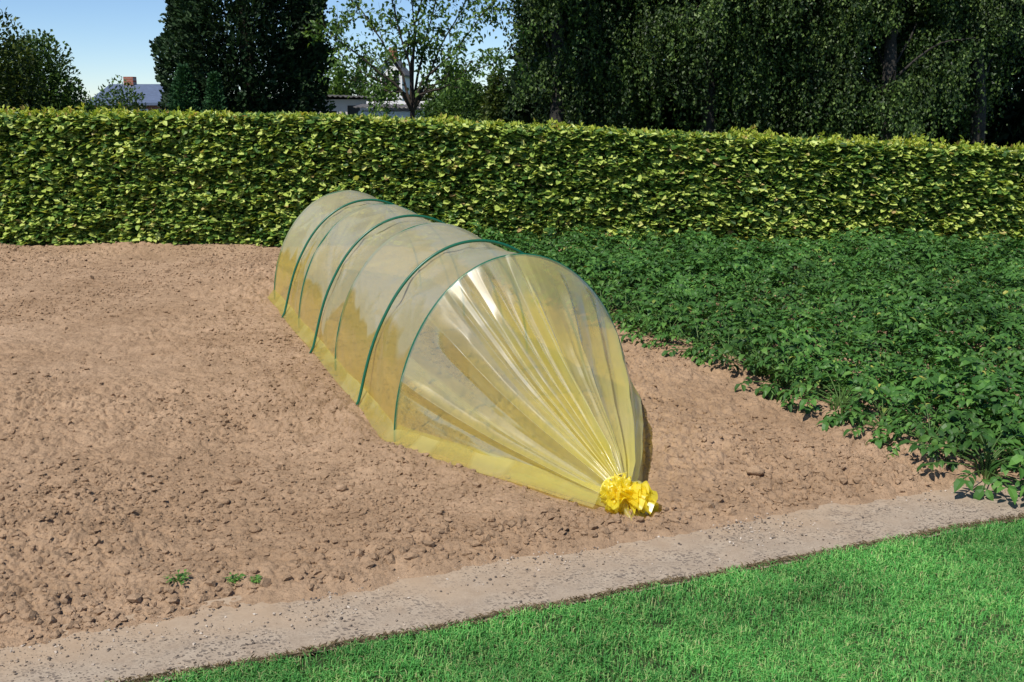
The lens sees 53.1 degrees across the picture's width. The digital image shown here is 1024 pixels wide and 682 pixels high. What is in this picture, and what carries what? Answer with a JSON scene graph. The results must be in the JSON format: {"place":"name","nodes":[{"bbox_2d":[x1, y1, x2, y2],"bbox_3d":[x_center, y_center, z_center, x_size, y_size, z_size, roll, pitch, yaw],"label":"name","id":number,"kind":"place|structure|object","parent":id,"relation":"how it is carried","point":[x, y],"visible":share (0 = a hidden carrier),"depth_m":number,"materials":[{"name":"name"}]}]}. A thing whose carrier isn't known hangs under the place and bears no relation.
{"place":"outdoors","nodes":[
{"label":"outdoors","id":0,"kind":"place"},
{"bbox_2d":[87,77,165,112],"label":"brick house","id":1,"kind":"structure","parent":0,"point":[152,97],"depth_m":58.04,"materials":[{"name":"stone"}]},
{"bbox_2d":[378,47,409,100],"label":"white house","id":2,"kind":"structure","parent":0,"point":[406,74],"depth_m":87.66,"materials":[{"name":"paint"}]},
{"bbox_2d":[0,0,1018,99],"label":"sky","id":3,"kind":"structure","parent":0,"point":[107,39],"materials":[{"name":"blue"}]},
{"bbox_2d":[0,239,1023,681],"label":"soil","id":4,"kind":"structure","parent":0,"point":[440,405],"depth_m":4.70,"materials":[{"name":"brown soil"}]},
{"bbox_2d":[163,569,191,584],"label":"weed","id":5,"kind":"object","parent":4,"relation":"on","point":[183,577],"visible":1,"depth_m":3.23,"materials":[{"name":"green plant"}]},
{"bbox_2d":[217,497,229,503],"bbox_3d":[-1.098,0.610,3.898,0.042,0.029,0.038,-7,15,-29],"label":"soil clod","id":6,"kind":"object","parent":4,"relation":"on","point":[223,500],"visible":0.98,"depth_m":3.89,"materials":[{"name":"brown soil"}]},
{"bbox_2d":[226,475,241,484],"bbox_3d":[-1.116,0.561,4.124,0.054,0.039,0.047,9,16,34],"label":"soil clod","id":7,"kind":"object","parent":4,"relation":"on","point":[233,480],"visible":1,"depth_m":4.11,"materials":[{"name":"brown soil"}]},
{"bbox_2d":[222,572,246,583],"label":"weed","id":8,"kind":"object","parent":4,"relation":"on","point":[235,580],"visible":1,"depth_m":3.27,"materials":[{"name":"green plant"}]},
{"bbox_2d":[235,502,245,506],"bbox_3d":[-1.032,0.622,3.890,0.042,0.023,0.030,0,13,0],"label":"soil clod","id":9,"kind":"object","parent":4,"relation":"on","point":[239,504],"visible":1,"depth_m":3.88,"materials":[{"name":"brown soil"}]},
{"bbox_2d":[249,525,261,532],"bbox_3d":[-0.924,0.676,3.680,0.046,0.027,0.035,0,13,0],"label":"soil clod","id":10,"kind":"object","parent":4,"relation":"on","point":[253,528],"visible":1,"depth_m":3.67,"materials":[{"name":"brown soil"}]},
{"bbox_2d":[250,574,262,583],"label":"weed","id":11,"kind":"object","parent":4,"relation":"on","point":[255,579],"visible":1,"depth_m":3.25,"materials":[{"name":"green plant"}]},
{"bbox_2d":[336,484,346,490],"bbox_3d":[-0.670,0.577,4.024,0.044,0.032,0.037,-5,14,-19],"label":"soil clod","id":12,"kind":"object","parent":4,"relation":"on","point":[341,487],"visible":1,"depth_m":4.01,"materials":[{"name":"brown soil"}]},
{"bbox_2d":[274,190,658,513],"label":"grow tunnel","id":13,"kind":"structure","parent":4,"relation":"on","point":[408,269],"depth_m":5.36,"materials":[{"name":"yellow plastic"}]},
{"bbox_2d":[532,279,598,305],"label":"potato plant","id":14,"kind":"object","parent":4,"relation":"on","point":[540,298],"visible":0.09,"depth_m":7.70,"materials":[{"name":"green plant"}]},
{"bbox_2d":[586,277,615,312],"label":"potato plant","id":15,"kind":"object","parent":4,"relation":"on","point":[595,281],"visible":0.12,"depth_m":7.42,"materials":[{"name":"green plant"}]},
{"bbox_2d":[588,284,634,315],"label":"potato plant","id":16,"kind":"object","parent":4,"relation":"on","point":[606,289],"visible":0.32,"depth_m":7.24,"materials":[{"name":"green plant"}]},
{"bbox_2d":[599,288,663,328],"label":"potato plant","id":17,"kind":"object","parent":4,"relation":"on","point":[616,299],"visible":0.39,"depth_m":7.01,"materials":[{"name":"green plant"}]},
{"bbox_2d":[610,299,672,330],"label":"potato plant","id":18,"kind":"object","parent":4,"relation":"on","point":[617,318],"visible":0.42,"depth_m":6.76,"materials":[{"name":"green plant"}]},
{"bbox_2d":[617,296,694,342],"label":"potato plant","id":19,"kind":"object","parent":4,"relation":"on","point":[655,322],"visible":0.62,"depth_m":6.51,"materials":[{"name":"green plant"}]},
{"bbox_2d":[632,304,716,348],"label":"potato plant","id":20,"kind":"object","parent":4,"relation":"on","point":[685,319],"visible":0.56,"depth_m":6.34,"materials":[{"name":"green plant"}]},
{"bbox_2d":[649,317,740,359],"bbox_3d":[1.106,-0.003,6.096,0.580,0.262,0.580,-6,14,-23],"label":"potato plant","id":21,"kind":"object","parent":4,"relation":"on","point":[717,333],"visible":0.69,"depth_m":6.10,"materials":[{"name":"green plant"}]},
{"bbox_2d":[679,329,761,372],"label":"potato plant","id":22,"kind":"object","parent":4,"relation":"on","point":[696,349],"visible":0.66,"depth_m":5.79,"materials":[{"name":"green plant"}]},
{"bbox_2d":[467,219,1023,497],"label":"potato crop","id":23,"kind":"object","parent":4,"relation":"on","point":[917,261],"visible":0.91,"depth_m":7.11,"materials":[{"name":"green plant"}]},
{"bbox_2d":[746,465,764,475],"bbox_3d":[0.989,0.525,4.158,0.076,0.044,0.053,0,13,0],"label":"soil clod","id":24,"kind":"object","parent":4,"relation":"on","point":[756,470],"visible":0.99,"depth_m":4.14,"materials":[{"name":"brown soil"}]},
{"bbox_2d":[702,322,814,382],"bbox_3d":[1.365,0.069,5.592,0.567,0.363,0.619,-4,14,-15],"label":"potato plant","id":25,"kind":"object","parent":4,"relation":"on","point":[771,336],"visible":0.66,"depth_m":5.55,"materials":[{"name":"green plant"}]},
{"bbox_2d":[734,344,837,399],"bbox_3d":[1.432,0.180,5.340,0.500,0.288,0.583,6,14,23],"label":"potato plant","id":26,"kind":"object","parent":4,"relation":"on","point":[766,388],"visible":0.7,"depth_m":5.32,"materials":[{"name":"green plant"}]},
{"bbox_2d":[756,361,861,413],"bbox_3d":[1.516,0.219,5.169,0.542,0.252,0.542,-3,13,-11],"label":"potato plant","id":27,"kind":"object","parent":4,"relation":"on","point":[787,378],"visible":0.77,"depth_m":5.13,"materials":[{"name":"green plant"}]},
{"bbox_2d":[776,370,899,430],"bbox_3d":[1.577,0.275,4.919,0.609,0.269,0.626,8,15,30],"label":"potato plant","id":28,"kind":"object","parent":4,"relation":"on","point":[872,383],"visible":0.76,"depth_m":4.89,"materials":[{"name":"green plant"}]},
{"bbox_2d":[823,387,930,448],"bbox_3d":[1.681,0.335,4.677,0.451,0.246,0.492,-2,13,-9],"label":"potato plant","id":29,"kind":"object","parent":4,"relation":"on","point":[894,401],"visible":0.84,"depth_m":4.65,"materials":[{"name":"green plant"}]},
{"bbox_2d":[866,400,980,471],"bbox_3d":[1.814,0.402,4.449,0.453,0.251,0.528,10,16,35],"label":"potato plant","id":30,"kind":"object","parent":4,"relation":"on","point":[900,431],"visible":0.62,"depth_m":4.41,"materials":[{"name":"green plant"}]},
{"bbox_2d":[896,415,1023,503],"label":"potato plant","id":31,"kind":"object","parent":4,"relation":"on","point":[991,478],"visible":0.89,"depth_m":4.12,"materials":[{"name":"green plant"}]},
{"bbox_2d":[0,478,1023,681],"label":"path","id":32,"kind":"structure","parent":0,"point":[614,572],"depth_m":3.19,"materials":[{"name":"grey gravel"}]},
{"bbox_2d":[97,511,1023,681],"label":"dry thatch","id":33,"kind":"object","parent":32,"relation":"on","point":[580,598],"visible":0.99,"depth_m":3.10,"materials":[{"name":"brown plant"}]},
{"bbox_2d":[113,517,1023,681],"bbox_3d":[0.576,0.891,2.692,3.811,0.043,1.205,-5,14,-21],"label":"lawn grass","id":34,"kind":"structure","parent":0,"point":[710,624],"depth_m":2.95,"materials":[{"name":"green plant"}]},
{"bbox_3d":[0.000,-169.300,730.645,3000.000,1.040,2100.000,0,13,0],"label":"ground","id":35,"kind":"structure","parent":0,"visible":0},
{"bbox_2d":[0,8,48,161],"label":"shrub","id":36,"kind":"object","parent":35,"relation":"on","point":[22,87],"visible":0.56,"depth_m":16.32,"materials":[{"name":"green plant"}]},
{"bbox_2d":[1,28,101,168],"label":"shrub","id":37,"kind":"object","parent":35,"relation":"on","point":[56,77],"visible":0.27,"depth_m":18.22,"materials":[{"name":"green plant"}]},
{"bbox_2d":[86,75,149,112],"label":"shrub","id":38,"kind":"object","parent":35,"relation":"on","point":[123,101],"visible":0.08,"depth_m":23.42,"materials":[{"name":"green plant"}]},
{"bbox_2d":[166,63,202,207],"bbox_3d":[-4.127,-2.452,13.076,0.675,2.135,0.655,0,13,0],"label":"conifer tree","id":39,"kind":"object","parent":35,"relation":"on","point":[184,94],"visible":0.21,"depth_m":12.83,"materials":[{"name":"green plant"}]},
{"bbox_2d":[202,70,244,227],"bbox_3d":[-3.715,-2.389,12.989,0.554,2.030,0.548,0,13,0],"label":"conifer tree","id":40,"kind":"object","parent":35,"relation":"on","point":[214,97],"visible":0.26,"depth_m":12.77,"materials":[{"name":"green plant"}]},
{"bbox_2d":[149,0,337,228],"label":"conifer tree","id":41,"kind":"object","parent":35,"relation":"on","point":[294,64],"visible":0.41,"depth_m":13.01,"materials":[{"name":"green plant"}]},
{"bbox_2d":[323,57,351,98],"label":"shrub","id":42,"kind":"object","parent":35,"relation":"on","point":[334,85],"visible":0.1,"depth_m":31.84,"materials":[{"name":"green plant"}]},
{"bbox_2d":[315,95,386,114],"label":"outbuilding","id":43,"kind":"structure","parent":35,"relation":"on","point":[343,103],"depth_m":29.24,"materials":[{"name":"white paint"}]},
{"bbox_2d":[348,105,359,114],"bbox_3d":[-4.525,-6.488,29.431,0.362,0.550,0.030,0,13,0],"label":"window","id":44,"kind":"structure","parent":43,"relation":"in","point":[351,110],"depth_m":29.39,"materials":[{"name":"black glass"}]},
{"bbox_2d":[345,64,398,100],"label":"shrub","id":45,"kind":"object","parent":35,"relation":"on","point":[360,91],"visible":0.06,"depth_m":32.48,"materials":[{"name":"green plant"}]},
{"bbox_2d":[353,101,425,138],"bbox_3d":[-3.164,-5.079,27.363,1.795,2.586,1.901,0,13,0],"label":"lean to shed","id":46,"kind":"object","parent":35,"relation":"on","point":[403,110],"visible":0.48,"depth_m":26.89,"materials":[{"name":"white paint"}]},
{"bbox_2d":[301,0,537,117],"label":"open tree","id":47,"kind":"object","parent":35,"relation":"on","point":[413,101],"visible":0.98,"depth_m":12.77,"materials":[{"name":"green plant"}]},
{"bbox_2d":[409,81,444,113],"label":"shrub","id":48,"kind":"object","parent":35,"relation":"on","point":[426,96],"visible":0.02,"depth_m":31.45,"materials":[{"name":"green plant"}]},
{"bbox_2d":[415,86,481,192],"bbox_3d":[-1.885,-4.873,25.470,2.099,3.063,1.801,-9,16,-33],"label":"shrub","id":49,"kind":"object","parent":35,"relation":"on","point":[454,106],"visible":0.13,"depth_m":25.05,"materials":[{"name":"green plant"}]},
{"bbox_2d":[434,74,487,121],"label":"shrub","id":50,"kind":"object","parent":35,"relation":"on","point":[476,92],"visible":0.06,"depth_m":32.70,"materials":[{"name":"green plant"}]},
{"bbox_2d":[477,62,530,122],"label":"shrub","id":51,"kind":"object","parent":35,"relation":"on","point":[494,99],"visible":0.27,"depth_m":30.59,"materials":[{"name":"green plant"}]},
{"bbox_2d":[0,101,1023,246],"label":"hedge","id":52,"kind":"object","parent":35,"relation":"on","point":[134,176],"visible":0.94,"depth_m":10.56,"materials":[{"name":"green plant"}]},
{"bbox_2d":[449,0,639,171],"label":"birch tree","id":53,"kind":"object","parent":35,"relation":"on","point":[552,75],"visible":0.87,"depth_m":17.34,"materials":[{"name":"green plant"}]},
{"bbox_2d":[502,4,658,185],"bbox_3d":[1.454,-6.119,21.706,3.380,7.046,3.361,-11,17,-40],"label":"evergreen tree","id":54,"kind":"object","parent":35,"relation":"on","point":[526,116],"visible":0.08,"depth_m":21.28,"materials":[{"name":"green plant"}]},
{"bbox_2d":[503,0,697,129],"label":"birch tree","id":55,"kind":"object","parent":35,"relation":"on","point":[619,115],"visible":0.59,"depth_m":17.75,"materials":[{"name":"green plant"}]},
{"bbox_2d":[578,1,728,204],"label":"evergreen tree","id":56,"kind":"object","parent":35,"relation":"on","point":[667,122],"visible":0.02,"depth_m":20.65,"materials":[{"name":"green plant"}]},
{"bbox_2d":[618,0,815,132],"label":"birch tree","id":57,"kind":"object","parent":35,"relation":"on","point":[713,52],"visible":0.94,"depth_m":17.38,"materials":[{"name":"green plant"}]},
{"bbox_2d":[654,6,824,171],"bbox_3d":[4.815,-6.338,21.625,3.831,7.566,3.817,-9,16,-35],"label":"evergreen tree","id":58,"kind":"object","parent":35,"relation":"on","point":[671,115],"visible":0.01,"depth_m":20.96,"materials":[{"name":"green plant"}]},
{"bbox_2d":[697,0,883,138],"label":"birch tree","id":59,"kind":"object","parent":35,"relation":"on","point":[805,46],"visible":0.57,"depth_m":17.58,"materials":[{"name":"green plant"}]},
{"bbox_2d":[740,0,904,139],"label":"evergreen tree","id":60,"kind":"object","parent":35,"relation":"on","point":[862,56],"visible":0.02,"depth_m":20.56,"materials":[{"name":"green plant"}]},
{"bbox_2d":[783,0,987,142],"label":"birch tree","id":61,"kind":"object","parent":35,"relation":"on","point":[908,61],"visible":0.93,"depth_m":17.34,"materials":[{"name":"green plant"}]},
{"bbox_2d":[829,2,993,145],"bbox_3d":[8.249,-6.391,21.659,3.820,7.406,3.779,11,17,39],"label":"evergreen tree","id":62,"kind":"object","parent":35,"relation":"on","point":[942,132],"depth_m":20.80,"materials":[{"name":"green plant"}]},
{"bbox_2d":[915,0,1023,145],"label":"birch tree","id":63,"kind":"object","parent":35,"relation":"on","point":[981,12],"visible":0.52,"depth_m":18.27,"materials":[{"name":"green plant"}]},
{"bbox_2d":[916,0,1023,147],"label":"evergreen tree","id":64,"kind":"object","parent":35,"relation":"on","point":[1013,132],"visible":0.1,"depth_m":20.53,"materials":[{"name":"green plant"}]},
{"bbox_2d":[985,2,1023,146],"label":"evergreen tree","id":65,"kind":"object","parent":35,"relation":"on","point":[1002,141],"visible":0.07,"depth_m":21.37,"materials":[{"name":"green plant"}]}
]}

